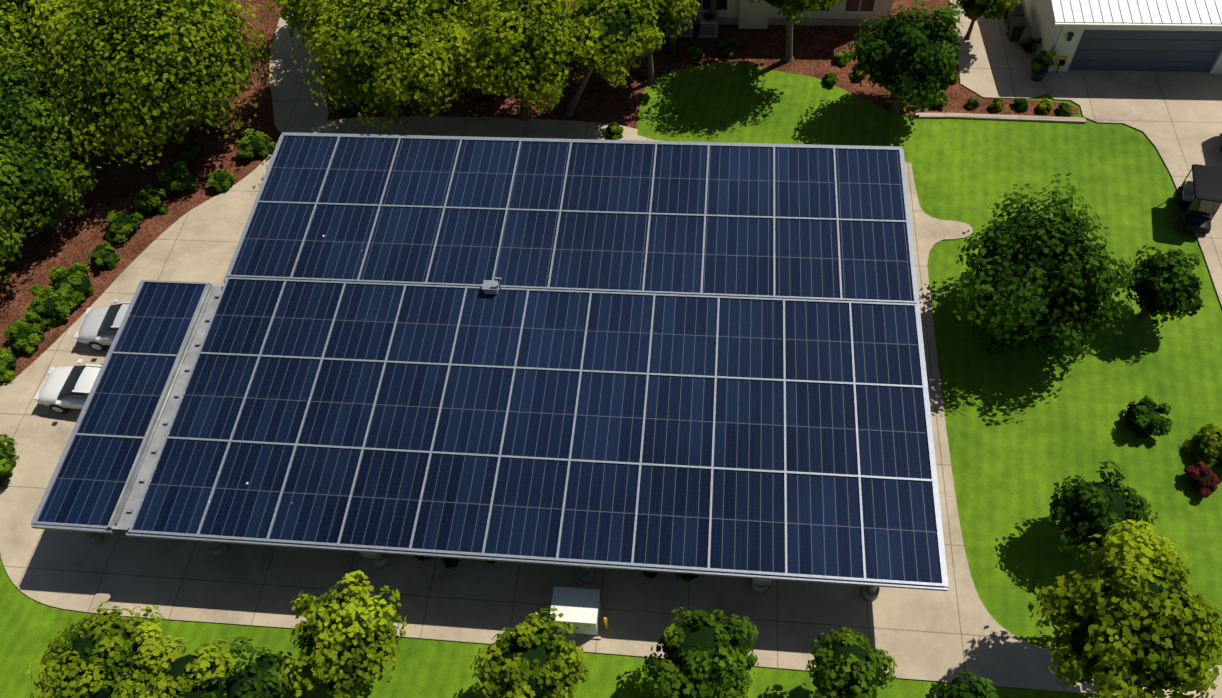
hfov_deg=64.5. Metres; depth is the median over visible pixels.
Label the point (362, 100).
shrub
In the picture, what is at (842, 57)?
shrub
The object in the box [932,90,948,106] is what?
shrub
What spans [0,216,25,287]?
tree
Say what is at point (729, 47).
shrub
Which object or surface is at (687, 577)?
shrub
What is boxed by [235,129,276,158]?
shrub
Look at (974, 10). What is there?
tree
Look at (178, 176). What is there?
shrub
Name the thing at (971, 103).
shrub
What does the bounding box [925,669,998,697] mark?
tree
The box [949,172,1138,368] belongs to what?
tree
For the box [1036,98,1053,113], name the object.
shrub
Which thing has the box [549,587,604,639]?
electrical cabinet
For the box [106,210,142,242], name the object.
shrub
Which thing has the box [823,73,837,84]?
shrub
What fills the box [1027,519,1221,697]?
tree
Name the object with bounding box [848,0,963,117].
tree
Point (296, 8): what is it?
tree
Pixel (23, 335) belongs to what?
shrub
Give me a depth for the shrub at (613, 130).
46.06 m
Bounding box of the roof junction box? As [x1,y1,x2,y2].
[482,277,501,294]
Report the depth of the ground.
37.07 m
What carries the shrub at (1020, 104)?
on the mulch bed
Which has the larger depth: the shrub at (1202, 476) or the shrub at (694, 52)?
the shrub at (694, 52)
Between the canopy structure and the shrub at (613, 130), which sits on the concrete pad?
the canopy structure
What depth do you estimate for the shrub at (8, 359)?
39.84 m
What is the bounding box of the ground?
[0,0,1221,697]
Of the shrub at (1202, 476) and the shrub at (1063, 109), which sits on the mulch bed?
the shrub at (1063, 109)
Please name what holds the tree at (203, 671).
on the ground
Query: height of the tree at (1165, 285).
3.535 m
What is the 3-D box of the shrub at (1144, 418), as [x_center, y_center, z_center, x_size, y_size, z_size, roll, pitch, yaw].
[19.780,2.571,35.503,1.643,1.447,1.458,23,60,19]
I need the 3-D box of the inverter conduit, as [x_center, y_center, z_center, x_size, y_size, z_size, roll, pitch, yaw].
[-1.732,7.841,32.141,14.020,2.890,1.810,3,55,6]
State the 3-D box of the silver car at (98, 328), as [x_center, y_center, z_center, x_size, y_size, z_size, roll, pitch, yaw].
[-20.029,-1.020,40.440,4.525,1.440,2.120,2,55,5]
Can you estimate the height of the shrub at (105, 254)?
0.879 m
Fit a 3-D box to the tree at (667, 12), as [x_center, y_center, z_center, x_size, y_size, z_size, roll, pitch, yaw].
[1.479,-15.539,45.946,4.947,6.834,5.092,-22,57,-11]
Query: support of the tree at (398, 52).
on the ground
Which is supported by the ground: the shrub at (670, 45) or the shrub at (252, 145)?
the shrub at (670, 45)
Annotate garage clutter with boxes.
[1003,0,1067,81]
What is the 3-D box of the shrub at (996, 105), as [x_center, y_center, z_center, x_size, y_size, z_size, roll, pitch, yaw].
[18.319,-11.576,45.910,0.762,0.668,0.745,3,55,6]
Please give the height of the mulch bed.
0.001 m
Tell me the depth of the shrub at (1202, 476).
34.01 m
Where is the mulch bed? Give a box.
[0,0,1078,383]
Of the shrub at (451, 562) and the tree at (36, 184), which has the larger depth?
the tree at (36, 184)
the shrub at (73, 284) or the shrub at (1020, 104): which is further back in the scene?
the shrub at (1020, 104)
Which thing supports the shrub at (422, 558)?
on the ground
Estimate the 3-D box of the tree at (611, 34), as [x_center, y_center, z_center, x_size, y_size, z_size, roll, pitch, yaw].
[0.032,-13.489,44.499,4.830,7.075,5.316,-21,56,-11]
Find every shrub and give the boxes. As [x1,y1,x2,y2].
[0,347,16,381]
[0,434,18,485]
[4,317,45,353]
[25,283,78,330]
[47,262,94,303]
[88,242,120,268]
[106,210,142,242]
[133,184,168,216]
[157,161,196,191]
[176,145,200,163]
[208,169,236,191]
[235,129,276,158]
[331,81,364,108]
[415,556,432,560]
[442,557,459,568]
[471,76,496,101]
[605,122,623,139]
[642,571,658,577]
[661,29,683,54]
[676,573,699,581]
[688,46,703,58]
[718,37,737,56]
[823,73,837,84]
[834,50,851,65]
[850,67,866,81]
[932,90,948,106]
[939,67,959,88]
[965,98,979,109]
[989,97,1003,112]
[1013,98,1027,111]
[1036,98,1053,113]
[1057,102,1072,115]
[1123,395,1172,438]
[1183,423,1221,467]
[1183,461,1218,497]
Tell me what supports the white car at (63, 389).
on the concrete pad
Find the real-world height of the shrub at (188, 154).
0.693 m
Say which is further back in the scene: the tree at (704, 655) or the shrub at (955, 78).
the shrub at (955, 78)
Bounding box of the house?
[679,0,892,28]
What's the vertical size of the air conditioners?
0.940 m
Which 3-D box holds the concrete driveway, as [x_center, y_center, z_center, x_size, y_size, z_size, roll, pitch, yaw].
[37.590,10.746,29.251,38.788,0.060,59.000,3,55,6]
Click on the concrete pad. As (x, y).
(936, 636)
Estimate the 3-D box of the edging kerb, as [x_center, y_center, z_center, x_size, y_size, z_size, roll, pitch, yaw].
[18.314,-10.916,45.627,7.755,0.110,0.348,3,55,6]
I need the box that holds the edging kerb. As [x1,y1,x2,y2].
[915,113,1085,123]
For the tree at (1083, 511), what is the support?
on the ground
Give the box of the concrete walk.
[950,0,1047,98]
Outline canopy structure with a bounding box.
[30,132,948,600]
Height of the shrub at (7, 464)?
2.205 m
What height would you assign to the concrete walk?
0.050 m
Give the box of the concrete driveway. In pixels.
[1042,70,1221,307]
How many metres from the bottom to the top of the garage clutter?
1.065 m
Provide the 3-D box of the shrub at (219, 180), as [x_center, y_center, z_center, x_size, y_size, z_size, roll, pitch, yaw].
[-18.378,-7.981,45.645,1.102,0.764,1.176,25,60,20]
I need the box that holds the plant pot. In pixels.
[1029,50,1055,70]
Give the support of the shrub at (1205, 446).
on the ground
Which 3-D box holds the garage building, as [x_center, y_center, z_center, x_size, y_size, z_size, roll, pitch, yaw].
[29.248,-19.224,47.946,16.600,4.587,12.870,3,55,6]
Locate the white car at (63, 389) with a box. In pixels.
[34,359,101,413]
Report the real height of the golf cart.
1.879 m
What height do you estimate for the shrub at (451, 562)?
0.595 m
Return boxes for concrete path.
[269,13,328,132]
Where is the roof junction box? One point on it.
(491, 286)
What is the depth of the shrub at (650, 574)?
33.41 m
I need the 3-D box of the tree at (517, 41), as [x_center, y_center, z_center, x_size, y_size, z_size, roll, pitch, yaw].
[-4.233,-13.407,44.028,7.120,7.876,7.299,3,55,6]
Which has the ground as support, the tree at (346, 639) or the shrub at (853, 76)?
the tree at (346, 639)
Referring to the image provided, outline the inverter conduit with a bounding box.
[360,552,771,629]
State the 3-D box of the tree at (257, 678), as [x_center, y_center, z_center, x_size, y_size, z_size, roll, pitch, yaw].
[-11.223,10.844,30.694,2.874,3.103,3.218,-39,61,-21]
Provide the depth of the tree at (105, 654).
28.97 m
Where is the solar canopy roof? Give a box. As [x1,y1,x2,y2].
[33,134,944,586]
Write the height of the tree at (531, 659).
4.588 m
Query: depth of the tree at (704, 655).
28.14 m
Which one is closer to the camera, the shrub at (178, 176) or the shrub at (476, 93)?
the shrub at (178, 176)
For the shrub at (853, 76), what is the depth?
47.55 m
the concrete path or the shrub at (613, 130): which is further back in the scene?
the concrete path
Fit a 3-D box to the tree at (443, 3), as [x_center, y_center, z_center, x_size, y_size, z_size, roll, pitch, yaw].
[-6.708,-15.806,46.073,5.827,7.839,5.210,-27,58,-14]
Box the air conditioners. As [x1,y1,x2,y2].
[677,12,717,37]
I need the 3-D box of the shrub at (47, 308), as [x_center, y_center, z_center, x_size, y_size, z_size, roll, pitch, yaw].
[-24.111,-1.810,41.482,1.949,1.264,1.982,3,55,6]
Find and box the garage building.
[1024,0,1221,73]
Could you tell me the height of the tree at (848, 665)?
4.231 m
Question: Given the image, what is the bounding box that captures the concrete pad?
[0,116,1221,697]
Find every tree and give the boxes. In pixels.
[0,0,100,108]
[0,38,111,184]
[0,118,98,236]
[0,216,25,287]
[18,0,275,168]
[26,600,180,697]
[139,636,234,697]
[222,636,301,697]
[264,0,343,48]
[274,570,406,697]
[284,0,480,131]
[424,0,500,82]
[449,0,589,120]
[470,606,588,697]
[561,0,664,115]
[624,0,699,84]
[634,606,758,697]
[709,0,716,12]
[744,0,842,62]
[805,626,896,697]
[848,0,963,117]
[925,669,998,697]
[948,0,1019,39]
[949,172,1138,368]
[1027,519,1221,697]
[1047,460,1157,562]
[1126,244,1203,327]
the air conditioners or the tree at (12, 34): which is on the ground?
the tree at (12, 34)
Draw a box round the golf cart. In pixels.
[1173,164,1221,233]
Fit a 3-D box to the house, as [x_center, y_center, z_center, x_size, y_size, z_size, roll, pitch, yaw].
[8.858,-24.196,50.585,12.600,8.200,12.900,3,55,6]
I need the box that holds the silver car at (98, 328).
[74,299,129,350]
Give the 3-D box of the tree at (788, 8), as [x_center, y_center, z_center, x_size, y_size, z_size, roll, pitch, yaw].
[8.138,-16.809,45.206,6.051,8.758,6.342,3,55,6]
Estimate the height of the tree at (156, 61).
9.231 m
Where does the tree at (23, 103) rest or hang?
on the ground

